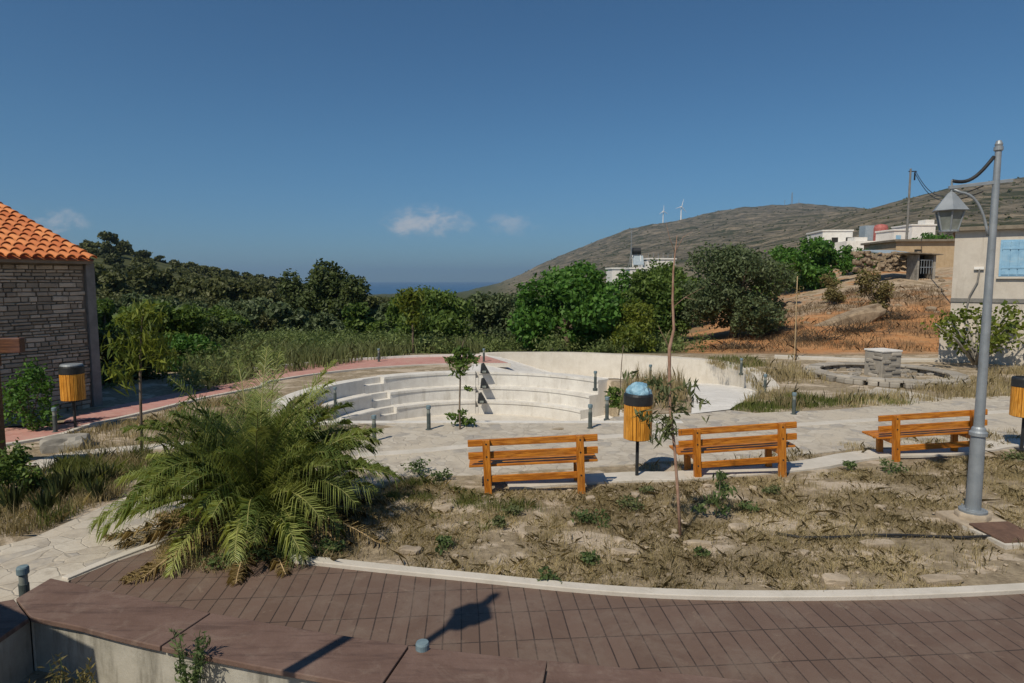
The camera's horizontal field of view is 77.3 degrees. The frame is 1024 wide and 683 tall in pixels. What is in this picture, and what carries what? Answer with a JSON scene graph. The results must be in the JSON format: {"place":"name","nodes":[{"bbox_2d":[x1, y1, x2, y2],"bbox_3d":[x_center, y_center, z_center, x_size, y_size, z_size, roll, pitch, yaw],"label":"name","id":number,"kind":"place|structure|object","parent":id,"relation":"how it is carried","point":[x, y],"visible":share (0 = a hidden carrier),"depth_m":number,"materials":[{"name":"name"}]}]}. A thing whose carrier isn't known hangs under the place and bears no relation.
{"place":"outdoors","nodes":[
{"label":"outdoors","id":0,"kind":"place"},
{"bbox_2d":[0,484,192,602],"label":"stone path","id":1,"kind":"structure","parent":0,"point":[58,552],"depth_m":7.11,"materials":[{"name":"stone"}]},
{"bbox_2d":[62,539,165,579],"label":"kerb","id":2,"kind":"structure","parent":1,"relation":"on","point":[81,571],"depth_m":6.82,"materials":[{"name":"concrete"}]},
{"bbox_2d":[27,442,187,468],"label":"stone path","id":3,"kind":"structure","parent":0,"point":[159,447],"depth_m":11.20,"materials":[{"name":"stone"}]},
{"bbox_2d":[5,356,506,442],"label":"red path","id":4,"kind":"structure","parent":0,"point":[12,433],"depth_m":16.35,"materials":[{"name":"brick"}]},
{"bbox_2d":[301,282,500,293],"bbox_3d":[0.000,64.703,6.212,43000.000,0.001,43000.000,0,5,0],"label":"sea","id":5,"kind":"structure","parent":0,"point":[385,287],"depth_m":7682.94,"materials":[{"name":"liquid"}]},
{"bbox_2d":[0,177,1023,682],"bbox_3d":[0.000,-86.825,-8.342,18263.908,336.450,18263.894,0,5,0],"label":"ground","id":6,"kind":"structure","parent":0,"point":[788,219],"depth_m":11.82,"materials":[{"name":"soil"}]},
{"bbox_2d":[0,338,24,470],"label":"pergola","id":7,"kind":"object","parent":6,"relation":"on","point":[12,345],"visible":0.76,"depth_m":9.45,"materials":[{"name":"brown wood"}]},
{"bbox_2d":[0,477,26,512],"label":"spiky plant","id":8,"kind":"object","parent":6,"relation":"on","point":[14,495],"visible":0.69,"depth_m":8.27,"materials":[{"name":"green plant"}]},
{"bbox_2d":[0,437,45,500],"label":"shrub","id":9,"kind":"object","parent":6,"relation":"on","point":[17,460],"visible":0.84,"depth_m":8.76,"materials":[{"name":"green plant"}]},
{"bbox_2d":[16,564,29,596],"bbox_3d":[-4.298,2.245,5.645,0.136,0.552,0.136,0,5,0],"label":"bollard light","id":10,"kind":"object","parent":6,"relation":"on","point":[22,571],"visible":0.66,"depth_m":5.60,"materials":[{"name":"grey paint"}]},
{"bbox_2d":[2,357,62,430],"bbox_3d":[-9.675,1.459,12.776,1.104,2.279,1.063,5,8,43],"label":"shrub","id":11,"kind":"object","parent":6,"relation":"on","point":[15,397],"visible":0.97,"depth_m":12.71,"materials":[{"name":"green plant"}]},
{"bbox_2d":[25,486,60,514],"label":"spiky plant","id":12,"kind":"object","parent":6,"relation":"on","point":[42,500],"visible":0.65,"depth_m":8.14,"materials":[{"name":"green plant"}]},
{"bbox_2d":[0,202,102,421],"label":"stone house","id":13,"kind":"structure","parent":6,"relation":"on","point":[48,308],"depth_m":14.39,"materials":[{"name":"stone"}]},
{"bbox_2d":[40,473,73,503],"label":"spiky plant","id":14,"kind":"object","parent":6,"relation":"on","point":[63,484],"visible":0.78,"depth_m":8.61,"materials":[{"name":"green plant"}]},
{"bbox_2d":[28,652,95,682],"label":"tall weed","id":15,"kind":"object","parent":6,"relation":"on","point":[84,676],"visible":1,"depth_m":4.26,"materials":[{"name":"green plant"}]},
{"bbox_2d":[39,433,90,453],"bbox_3d":[-8.018,1.866,11.499,0.672,0.348,0.544,-2,6,-23],"label":"boulder","id":16,"kind":"object","parent":6,"relation":"on","point":[50,444],"visible":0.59,"depth_m":11.29,"materials":[{"name":"grey stone"}]},
{"bbox_2d":[71,463,99,484],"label":"spiky plant","id":17,"kind":"object","parent":6,"relation":"on","point":[91,475],"visible":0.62,"depth_m":9.07,"materials":[{"name":"green plant"}]},
{"bbox_2d":[83,477,106,500],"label":"spiky plant","id":18,"kind":"object","parent":6,"relation":"on","point":[98,487],"visible":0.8,"depth_m":8.70,"materials":[{"name":"green plant"}]},
{"bbox_2d":[96,298,117,338],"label":"valley tree","id":19,"kind":"object","parent":6,"relation":"on","point":[105,309],"visible":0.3,"depth_m":41.83,"materials":[{"name":"green plant"}]},
{"bbox_2d":[97,231,132,256],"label":"oak tree","id":20,"kind":"object","parent":6,"relation":"on","point":[122,247],"visible":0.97,"depth_m":211.95,"materials":[{"name":"green plant"}]},
{"bbox_2d":[96,271,143,298],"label":"valley tree","id":21,"kind":"object","parent":6,"relation":"on","point":[110,281],"visible":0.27,"depth_m":76.77,"materials":[{"name":"green plant"}]},
{"bbox_2d":[96,291,156,324],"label":"valley tree","id":22,"kind":"object","parent":6,"relation":"on","point":[127,299],"visible":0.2,"depth_m":60.09,"materials":[{"name":"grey plant"}]},
{"bbox_2d":[98,326,171,382],"bbox_3d":[-11.631,0.723,19.415,1.969,2.476,2.356,5,7,42],"label":"shrub","id":23,"kind":"object","parent":6,"relation":"on","point":[149,372],"visible":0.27,"depth_m":19.13,"materials":[{"name":"green plant"}]},
{"bbox_2d":[100,298,176,448],"bbox_3d":[-6.551,0.572,11.295,1.336,2.709,0.803,-1,6,-11],"label":"sapling","id":24,"kind":"object","parent":6,"relation":"on","point":[143,346],"visible":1,"depth_m":11.19,"materials":[{"name":"green plant"}]},
{"bbox_2d":[125,264,175,296],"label":"valley tree","id":25,"kind":"object","parent":6,"relation":"on","point":[149,279],"visible":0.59,"depth_m":89.00,"materials":[{"name":"green plant"}]},
{"bbox_2d":[111,298,214,348],"bbox_3d":[-12.867,-0.045,23.618,3.416,3.211,3.956,0,5,1],"label":"broadleaf tree","id":26,"kind":"object","parent":6,"relation":"on","point":[187,319],"visible":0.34,"depth_m":23.16,"materials":[{"name":"green plant"}]},
{"bbox_2d":[157,295,207,312],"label":"valley tree","id":27,"kind":"object","parent":6,"relation":"on","point":[172,300],"visible":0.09,"depth_m":54.10,"materials":[{"name":"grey plant"}]},
{"bbox_2d":[157,277,211,298],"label":"valley tree","id":28,"kind":"object","parent":6,"relation":"on","point":[181,287],"visible":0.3,"depth_m":81.69,"materials":[{"name":"green plant"}]},
{"bbox_2d":[153,333,221,372],"bbox_3d":[-11.104,0.705,21.701,2.504,2.066,1.974,1,6,9],"label":"shrub","id":29,"kind":"object","parent":6,"relation":"on","point":[181,342],"visible":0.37,"depth_m":21.26,"materials":[{"name":"green plant"}]},
{"bbox_2d":[168,628,210,682],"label":"tall weed","id":30,"kind":"object","parent":6,"relation":"on","point":[194,677],"visible":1,"depth_m":4.30,"materials":[{"name":"green plant"}]},
{"bbox_2d":[188,315,247,343],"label":"broadleaf tree","id":31,"kind":"object","parent":6,"relation":"on","point":[215,327],"visible":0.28,"depth_m":27.74,"materials":[{"name":"green plant"}]},
{"bbox_2d":[206,304,249,326],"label":"valley tree","id":32,"kind":"object","parent":6,"relation":"on","point":[226,315],"visible":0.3,"depth_m":45.34,"materials":[{"name":"green plant"}]},
{"bbox_2d":[198,274,258,305],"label":"valley tree","id":33,"kind":"object","parent":6,"relation":"on","point":[222,288],"visible":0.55,"depth_m":78.44,"materials":[{"name":"green plant"}]},
{"bbox_2d":[212,296,273,333],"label":"valley tree","id":34,"kind":"object","parent":6,"relation":"on","point":[251,311],"visible":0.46,"depth_m":56.57,"materials":[{"name":"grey plant"}]},
{"bbox_2d":[87,345,403,586],"bbox_3d":[-3.164,1.336,7.841,3.658,2.467,3.414,0,5,0],"label":"palm shrub","id":35,"kind":"object","parent":6,"relation":"on","point":[258,480],"visible":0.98,"depth_m":7.33,"materials":[{"name":"green plant"}]},
{"bbox_2d":[6,363,510,446],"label":"kerb","id":36,"kind":"structure","parent":6,"relation":"on","point":[174,404],"depth_m":16.11,"materials":[{"name":"concrete"}]},
{"bbox_2d":[58,363,85,428],"bbox_3d":[-8.822,1.157,12.876,0.436,1.435,0.436,-5,7,-40],"label":"litter bin","id":37,"kind":"object","parent":36,"relation":"on","point":[72,382],"visible":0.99,"depth_m":12.69,"materials":[{"name":"orange wood"}]},
{"bbox_2d":[249,283,296,324],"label":"valley tree","id":38,"kind":"object","parent":6,"relation":"on","point":[260,291],"visible":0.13,"depth_m":73.51,"materials":[{"name":"green plant"}]},
{"bbox_2d":[262,301,309,333],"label":"valley tree","id":39,"kind":"object","parent":6,"relation":"on","point":[285,315],"visible":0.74,"depth_m":49.16,"materials":[{"name":"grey plant"}]},
{"bbox_2d":[276,268,309,320],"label":"oak tree","id":40,"kind":"object","parent":6,"relation":"on","point":[289,289],"visible":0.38,"depth_m":64.30,"materials":[{"name":"green plant"}]},
{"bbox_2d":[70,239,550,330],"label":"woods","id":41,"kind":"object","parent":6,"relation":"on","point":[189,270],"visible":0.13,"depth_m":187.01,"materials":[{"name":"green plant"}]},
{"bbox_2d":[299,311,344,335],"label":"valley tree","id":42,"kind":"object","parent":6,"relation":"on","point":[332,322],"visible":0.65,"depth_m":41.38,"materials":[{"name":"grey plant"}]},
{"bbox_2d":[308,535,345,556],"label":"ground cover plant","id":43,"kind":"object","parent":6,"relation":"on","point":[329,545],"visible":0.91,"depth_m":7.05,"materials":[{"name":"green plant"}]},
{"bbox_2d":[174,334,485,385],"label":"reeds","id":44,"kind":"object","parent":6,"relation":"on","point":[323,356],"visible":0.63,"depth_m":23.25,"materials":[{"name":"plant"}]},
{"bbox_2d":[294,258,376,322],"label":"oak tree","id":45,"kind":"object","parent":6,"relation":"on","point":[329,289],"visible":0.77,"depth_m":58.10,"materials":[{"name":"green plant"}]},
{"bbox_2d":[341,302,388,337],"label":"valley tree","id":46,"kind":"object","parent":6,"relation":"on","point":[356,313],"visible":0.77,"depth_m":45.62,"materials":[{"name":"green plant"}]},
{"bbox_2d":[254,354,486,369],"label":"kerb","id":47,"kind":"structure","parent":6,"relation":"on","point":[415,356],"depth_m":24.68,"materials":[{"name":"white concrete"}]},
{"bbox_2d":[0,579,767,682],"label":"seat wall","id":48,"kind":"structure","parent":6,"relation":"on","point":[119,637],"depth_m":4.57,"materials":[{"name":"concrete"}]},
{"bbox_2d":[100,325,715,391],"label":"undergrowth","id":49,"kind":"object","parent":6,"relation":"on","point":[556,343],"visible":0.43,"depth_m":27.03,"materials":[{"name":"green plant"}]},
{"bbox_2d":[392,286,426,352],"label":"sapling","id":50,"kind":"object","parent":6,"relation":"on","point":[408,299],"visible":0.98,"depth_m":26.17,"materials":[{"name":"green plant"}]},
{"bbox_2d":[384,285,478,338],"bbox_3d":[-4.281,-0.885,33.247,4.934,4.226,5.086,-4,7,-37],"label":"broadleaf tree","id":51,"kind":"object","parent":6,"relation":"on","point":[448,320],"visible":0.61,"depth_m":32.57,"materials":[{"name":"green plant"}]},
{"bbox_2d":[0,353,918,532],"bbox_3d":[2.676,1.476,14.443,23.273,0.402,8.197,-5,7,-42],"label":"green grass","id":52,"kind":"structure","parent":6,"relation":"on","point":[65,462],"depth_m":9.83,"materials":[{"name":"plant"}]},
{"bbox_2d":[460,291,525,348],"bbox_3d":[-0.944,-0.776,35.976,4.052,4.051,3.563,-4,7,-35],"label":"olive tree","id":53,"kind":"object","parent":6,"relation":"on","point":[494,311],"visible":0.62,"depth_m":35.79,"materials":[{"name":"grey plant"}]},
{"bbox_2d":[0,355,1023,574],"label":"dry grass","id":54,"kind":"structure","parent":6,"relation":"on","point":[20,523],"depth_m":13.51,"materials":[{"name":"plant"}]},
{"bbox_2d":[268,352,779,425],"bbox_3d":[1.137,1.858,20.099,14.033,1.660,13.260,0,5,0],"label":"amphitheatre","id":55,"kind":"object","parent":6,"relation":"on","point":[541,387],"visible":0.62,"depth_m":20.04,"materials":[{"name":"concrete"}]},
{"bbox_2d":[603,345,623,414],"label":"sapling","id":56,"kind":"object","parent":55,"relation":"on","point":[615,397],"visible":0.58,"depth_m":15.01,"materials":[{"name":"green plant"}]},
{"bbox_2d":[468,434,597,493],"bbox_3d":[0.305,1.778,9.287,1.840,0.910,0.592,-3,6,-1],"label":"park bench","id":57,"kind":"object","parent":6,"relation":"on","point":[579,455],"visible":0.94,"depth_m":9.04,"materials":[{"name":"orange wood"}]},
{"bbox_2d":[505,260,625,351],"bbox_3d":[2.807,-1.260,29.964,5.541,5.105,5.386,2,6,23],"label":"carob tree","id":58,"kind":"object","parent":6,"relation":"on","point":[577,302],"visible":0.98,"depth_m":28.83,"materials":[{"name":"green plant"}]},
{"bbox_2d":[570,507,610,527],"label":"weed","id":59,"kind":"object","parent":6,"relation":"on","point":[586,518],"visible":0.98,"depth_m":7.86,"materials":[{"name":"green plant"}]},
{"bbox_2d":[607,269,631,294],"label":"broadleaf tree","id":60,"kind":"object","parent":6,"relation":"on","point":[623,283],"visible":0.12,"depth_m":51.92,"materials":[{"name":"green plant"}]},
{"bbox_2d":[602,298,658,352],"bbox_3d":[5.208,-0.352,28.445,2.861,3.248,3.531,4,7,36],"label":"shrub","id":61,"kind":"object","parent":6,"relation":"on","point":[633,329],"visible":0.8,"depth_m":27.97,"materials":[{"name":"green plant"}]},
{"bbox_2d":[264,548,1023,600],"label":"kerb","id":62,"kind":"structure","parent":6,"relation":"on","point":[819,595],"depth_m":6.11,"materials":[{"name":"concrete"}]},
{"bbox_2d":[614,267,692,339],"bbox_3d":[7.543,-1.620,35.793,4.798,5.081,5.040,1,6,7],"label":"broadleaf tree","id":63,"kind":"object","parent":6,"relation":"on","point":[648,289],"visible":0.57,"depth_m":34.08,"materials":[{"name":"green plant"}]},
{"bbox_2d":[295,450,1023,591],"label":"dry grass","id":64,"kind":"structure","parent":6,"relation":"on","point":[861,560],"depth_m":7.76,"materials":[{"name":"plant"}]},
{"bbox_2d":[622,224,710,537],"bbox_3d":[1.816,0.463,7.393,1.077,3.672,0.396,0,5,0],"label":"sapling","id":65,"kind":"object","parent":6,"relation":"on","point":[670,420],"visible":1,"depth_m":7.40,"materials":[{"name":"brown plant"}]},
{"bbox_2d":[639,257,709,325],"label":"broadleaf tree","id":66,"kind":"object","parent":6,"relation":"on","point":[661,270],"visible":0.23,"depth_m":44.62,"materials":[{"name":"green plant"}]},
{"bbox_2d":[328,459,1023,589],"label":"pebbles","id":67,"kind":"object","parent":6,"relation":"on","point":[803,552],"visible":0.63,"depth_m":7.59,"materials":[{"name":"stone"}]},
{"bbox_2d":[691,469,737,516],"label":"sapling","id":68,"kind":"object","parent":6,"relation":"on","point":[720,476],"visible":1,"depth_m":8.11,"materials":[{"name":"green plant"}]},
{"bbox_2d":[670,241,800,338],"bbox_3d":[12.100,-2.404,34.196,6.859,5.985,5.706,-4,7,-37],"label":"olive tree","id":69,"kind":"object","parent":6,"relation":"on","point":[732,271],"visible":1,"depth_m":32.83,"materials":[{"name":"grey plant"}]},
{"bbox_2d":[499,177,1023,295],"bbox_3d":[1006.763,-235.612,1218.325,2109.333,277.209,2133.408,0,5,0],"label":"hill scrub","id":70,"kind":"object","parent":6,"relation":"on","point":[1000,199],"visible":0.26,"depth_m":713.30,"materials":[{"name":"green plant"}]},
{"bbox_2d":[770,327,846,341],"bbox_3d":[14.510,-0.268,31.165,3.774,0.914,2.014,0,5,0],"label":"dead brush","id":71,"kind":"object","parent":6,"relation":"on","point":[804,337],"visible":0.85,"depth_m":30.95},
{"bbox_2d":[764,235,855,291],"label":"broadleaf tree","id":72,"kind":"object","parent":6,"relation":"on","point":[825,256],"visible":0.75,"depth_m":55.92,"materials":[{"name":"green plant"}]},
{"bbox_2d":[686,283,949,352],"bbox_3d":[19.727,-1.885,37.073,10.332,3.076,29.294,4,7,34],"label":"dry brush","id":73,"kind":"object","parent":6,"relation":"on","point":[842,332],"visible":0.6,"depth_m":33.53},
{"bbox_2d":[819,273,845,303],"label":"shrub","id":74,"kind":"object","parent":6,"relation":"on","point":[832,294],"visible":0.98,"depth_m":43.60,"materials":[{"name":"green plant"}]},
{"bbox_2d":[821,573,852,585],"bbox_3d":[3.245,2.388,6.411,0.272,0.072,0.160,0,5,4],"label":"flat stone","id":75,"kind":"object","parent":6,"relation":"on","point":[835,579],"visible":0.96,"depth_m":6.35,"materials":[{"name":"stone"}]},
{"bbox_2d":[806,230,869,264],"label":"white house","id":76,"kind":"structure","parent":6,"relation":"on","point":[839,235],"depth_m":94.74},
{"bbox_2d":[859,224,887,240],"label":"water tank","id":77,"kind":"object","parent":76,"relation":"on","point":[868,232],"visible":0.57,"depth_m":97.03,"materials":[{"name":"red paint"}]},
{"bbox_2d":[814,303,886,325],"bbox_3d":[18.896,-1.112,36.083,4.377,0.899,1.705,-18,5,2],"label":"boulder","id":78,"kind":"object","parent":6,"relation":"on","point":[875,312],"visible":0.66,"depth_m":35.55,"materials":[{"name":"beige stone"}]},
{"bbox_2d":[800,315,906,333],"bbox_3d":[17.485,-0.780,33.218,5.480,1.279,2.633,0,5,0],"label":"dead brush","id":79,"kind":"object","parent":6,"relation":"on","point":[864,328],"visible":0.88,"depth_m":32.89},
{"bbox_2d":[834,237,875,260],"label":"white yard wall","id":80,"kind":"structure","parent":6,"relation":"on","point":[853,242],"depth_m":91.19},
{"bbox_2d":[774,355,966,362],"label":"kerb","id":81,"kind":"structure","parent":6,"relation":"on","point":[952,360],"depth_m":23.77,"materials":[{"name":"concrete"}]},
{"bbox_2d":[854,266,894,313],"bbox_3d":[21.418,-2.629,37.900,2.300,3.682,2.187,4,7,35],"label":"shrub","id":82,"kind":"object","parent":6,"relation":"on","point":[883,292],"visible":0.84,"depth_m":37.69,"materials":[{"name":"green plant"}]},
{"bbox_2d":[777,532,991,538],"bbox_3d":[5.478,2.268,7.572,4.666,0.062,0.283,0,5,-3],"label":"irrigation hose","id":83,"kind":"object","parent":6,"relation":"on","point":[916,535],"visible":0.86,"depth_m":7.47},
{"bbox_2d":[851,251,920,271],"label":"terrace wall","id":84,"kind":"structure","parent":6,"relation":"on","point":[892,263],"depth_m":51.55,"materials":[{"name":"beige stone"}]},
{"bbox_2d":[802,348,970,388],"bbox_3d":[11.544,0.684,19.938,4.520,0.893,4.471,-1,6,-14],"label":"fountain","id":85,"kind":"object","parent":6,"relation":"on","point":[883,367],"visible":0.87,"depth_m":19.62,"materials":[{"name":"stone"}]},
{"bbox_2d":[875,229,909,240],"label":"white house","id":86,"kind":"structure","parent":6,"relation":"on","point":[890,234],"depth_m":87.51,"materials":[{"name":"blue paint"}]},
{"bbox_2d":[860,239,954,271],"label":"ochre house","id":87,"kind":"structure","parent":6,"relation":"on","point":[945,247],"depth_m":57.32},
{"bbox_2d":[891,220,936,238],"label":"white house","id":88,"kind":"structure","parent":6,"relation":"on","point":[920,228],"depth_m":94.89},
{"bbox_2d":[895,252,942,279],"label":"shed","id":89,"kind":"structure","parent":6,"relation":"on","point":[921,265],"depth_m":50.28,"materials":[{"name":"grey stone"}]},
{"bbox_2d":[920,574,963,585],"bbox_3d":[4.296,2.388,6.411,0.384,0.072,0.144,-1,6,-6],"label":"flat stone","id":90,"kind":"object","parent":6,"relation":"on","point":[936,579],"visible":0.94,"depth_m":6.36,"materials":[{"name":"stone"}]},
{"bbox_2d":[920,300,1023,367],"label":"fig tree","id":91,"kind":"object","parent":6,"relation":"on","point":[1002,328],"visible":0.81,"depth_m":21.76,"materials":[{"name":"green plant"}]},
{"bbox_2d":[932,140,1012,530],"bbox_3d":[5.598,-0.044,7.786,0.977,4.700,0.622,0,6,-5],"label":"street lamp","id":92,"kind":"object","parent":6,"relation":"on","point":[950,209],"visible":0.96,"depth_m":7.76,"materials":[{"name":"metal"}]},
{"bbox_2d":[938,225,1023,364],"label":"beige house","id":93,"kind":"structure","parent":6,"relation":"on","point":[969,263],"depth_m":23.21,"materials":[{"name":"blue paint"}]},
{"bbox_2d":[996,239,1023,278],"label":"window","id":94,"kind":"structure","parent":93,"relation":"in","point":[1011,262],"depth_m":22.78,"materials":[{"name":"blue paint"}]},
{"bbox_2d":[962,521,1023,549],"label":"access cover","id":95,"kind":"object","parent":6,"relation":"on","point":[996,531],"visible":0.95,"depth_m":7.52,"materials":[{"name":"concrete"}]},
{"bbox_2d":[1009,375,1023,451],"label":"litter bin","id":96,"kind":"object","parent":6,"relation":"on","point":[1016,407],"visible":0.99,"depth_m":11.24,"materials":[{"name":"orange wood"}]},
{"bbox_2d":[0,0,1023,281],"label":"sky","id":97,"kind":"structure","parent":0,"point":[380,140],"materials":[{"name":"blue"}]},
{"bbox_2d":[70,539,1023,682],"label":"path","id":98,"kind":"structure","parent":0,"point":[977,639],"depth_m":5.59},
{"bbox_2d":[196,546,251,569],"bbox_3d":[-3.018,2.272,6.758,0.423,0.186,0.501,0,5,0],"label":"ground cover plant","id":99,"kind":"object","parent":98,"relation":"on","point":[212,562],"visible":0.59,"depth_m":6.68,"materials":[{"name":"green plant"}]},
{"bbox_2d":[226,541,292,562],"bbox_3d":[-2.658,2.232,6.886,0.651,0.240,0.509,0,5,0],"label":"ground cover plant","id":100,"kind":"object","parent":98,"relation":"on","point":[259,552],"visible":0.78,"depth_m":6.81,"materials":[{"name":"green plant"}]},
{"bbox_2d":[350,396,1021,476],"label":"pavement","id":101,"kind":"structure","parent":0,"point":[618,452],"depth_m":12.38,"materials":[{"name":"concrete"}]},
{"bbox_2d":[442,335,480,429],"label":"sapling","id":102,"kind":"object","parent":101,"relation":"on","point":[458,362],"visible":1,"depth_m":12.99,"materials":[{"name":"green plant"}]},
{"bbox_2d":[358,410,1008,456],"bbox_3d":[7.372,1.752,13.566,20.683,0.120,0.434,-1,6,-14],"label":"paving band","id":103,"kind":"object","parent":101,"relation":"on","point":[427,450],"visible":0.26,"depth_m":11.65,"materials":[{"name":"concrete"}]},
{"bbox_2d":[505,438,1023,489],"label":"curb","id":104,"kind":"structure","parent":0,"point":[827,462],"depth_m":10.08,"materials":[{"name":"concrete"}]},
{"bbox_2d":[623,392,652,475],"bbox_3d":[1.908,1.475,9.727,0.436,1.405,0.436,0,5,0],"label":"litter bin","id":105,"kind":"object","parent":104,"relation":"on","point":[636,430],"visible":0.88,"depth_m":9.53,"materials":[{"name":"orange wood"}]},
{"bbox_2d":[626,382,652,394],"bbox_3d":[1.919,0.705,9.654,0.397,0.202,0.397,0,5,0],"label":"rubbish bag","id":106,"kind":"object","parent":105,"relation":"in","point":[636,388],"visible":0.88,"depth_m":9.54,"materials":[{"name":"blue plastic"}]},
{"bbox_2d":[669,421,796,476],"bbox_3d":[3.446,1.705,9.980,1.840,0.910,0.592,-3,6,-3],"label":"park bench","id":107,"kind":"object","parent":104,"relation":"on","point":[697,446],"visible":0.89,"depth_m":9.74,"materials":[{"name":"orange wood"}]},
{"bbox_2d":[862,409,987,461],"bbox_3d":[7.047,1.611,10.923,1.840,0.910,0.592,-3,6,-1],"label":"park bench","id":108,"kind":"object","parent":104,"relation":"on","point":[894,432],"visible":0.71,"depth_m":10.68,"materials":[{"name":"orange wood"}]},
{"bbox_2d":[854,387,998,409],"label":"pavement","id":109,"kind":"structure","parent":0,"point":[942,404],"depth_m":15.44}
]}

